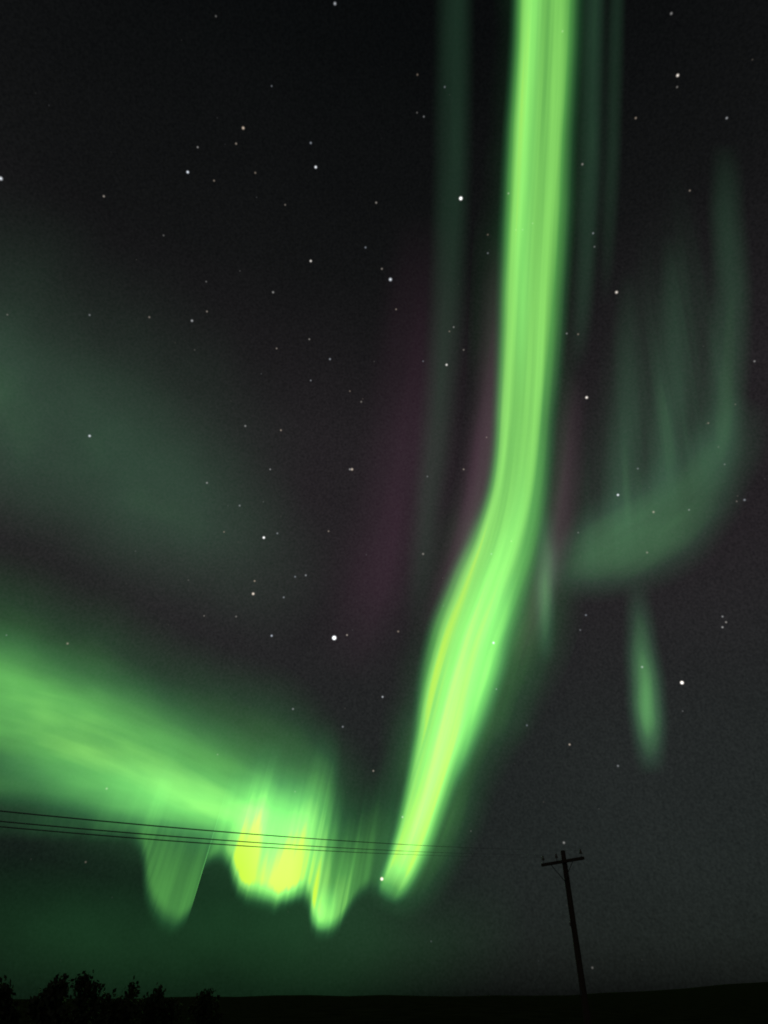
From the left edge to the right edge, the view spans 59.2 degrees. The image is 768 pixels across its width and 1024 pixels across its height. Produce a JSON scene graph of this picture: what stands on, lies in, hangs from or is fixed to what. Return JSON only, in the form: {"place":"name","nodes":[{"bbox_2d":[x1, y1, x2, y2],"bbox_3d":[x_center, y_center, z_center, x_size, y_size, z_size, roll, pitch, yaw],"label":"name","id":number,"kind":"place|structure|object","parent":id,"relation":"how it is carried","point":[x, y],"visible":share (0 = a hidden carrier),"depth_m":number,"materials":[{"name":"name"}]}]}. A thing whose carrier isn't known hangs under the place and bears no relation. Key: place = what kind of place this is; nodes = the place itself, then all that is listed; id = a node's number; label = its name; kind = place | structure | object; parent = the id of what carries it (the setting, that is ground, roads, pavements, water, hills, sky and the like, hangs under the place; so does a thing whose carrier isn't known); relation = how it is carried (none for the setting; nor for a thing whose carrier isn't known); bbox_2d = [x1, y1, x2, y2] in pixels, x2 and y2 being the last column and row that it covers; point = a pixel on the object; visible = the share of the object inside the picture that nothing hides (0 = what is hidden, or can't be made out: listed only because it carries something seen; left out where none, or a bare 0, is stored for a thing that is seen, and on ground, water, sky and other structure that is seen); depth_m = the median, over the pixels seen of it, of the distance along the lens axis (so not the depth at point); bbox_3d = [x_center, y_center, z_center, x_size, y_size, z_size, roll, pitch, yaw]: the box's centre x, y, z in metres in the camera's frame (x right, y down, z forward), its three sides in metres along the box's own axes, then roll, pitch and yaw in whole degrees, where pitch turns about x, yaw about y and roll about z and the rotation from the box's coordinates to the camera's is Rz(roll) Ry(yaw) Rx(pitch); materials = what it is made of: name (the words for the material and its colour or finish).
{"place":"outdoors","nodes":[
{"label":"outdoors","id":0,"kind":"place"},
{"bbox_2d":[0,0,767,998],"label":"sky","id":1,"kind":"structure","parent":0,"point":[383,384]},
{"bbox_2d":[13,982,767,1023],"bbox_3d":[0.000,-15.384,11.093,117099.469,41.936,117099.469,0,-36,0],"label":"ground","id":2,"kind":"structure","parent":0,"point":[743,1003],"depth_m":89.35,"materials":[{"name":"black"}]},
{"bbox_2d":[0,975,23,1023],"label":"shrub","id":3,"kind":"object","parent":2,"relation":"on","point":[9,1012],"visible":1,"depth_m":15.52,"materials":[{"name":"black plant"}]},
{"bbox_2d":[25,973,74,1023],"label":"shrub","id":4,"kind":"object","parent":2,"relation":"on","point":[48,1006],"visible":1,"depth_m":18.66,"materials":[{"name":"black plant"}]},
{"bbox_2d":[63,970,105,1023],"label":"shrub","id":5,"kind":"object","parent":2,"relation":"on","point":[82,1013],"visible":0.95,"depth_m":22.02,"materials":[{"name":"black plant"}]},
{"bbox_2d":[93,975,143,1023],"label":"shrub","id":6,"kind":"object","parent":2,"relation":"on","point":[113,1011],"visible":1,"depth_m":21.49,"materials":[{"name":"black plant"}]},
{"bbox_2d":[132,982,183,1023],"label":"shrub","id":7,"kind":"object","parent":2,"relation":"on","point":[162,1011],"visible":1,"depth_m":27.88,"materials":[{"name":"black plant"}]},
{"bbox_2d":[187,988,225,1023],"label":"shrub","id":8,"kind":"object","parent":2,"relation":"on","point":[201,1011],"visible":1,"depth_m":34.41,"materials":[{"name":"black plant"}]},
{"bbox_2d":[541,849,590,1023],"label":"utility pole","id":9,"kind":"object","parent":2,"relation":"on","point":[582,985],"visible":0.98,"depth_m":28.95,"materials":[{"name":"brown wood"}]},
{"bbox_2d":[0,810,568,857],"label":"power lines","id":10,"kind":"object","parent":9,"relation":"attached to","point":[194,837],"visible":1,"depth_m":21.22,"materials":[{"name":"metal"}]}
]}

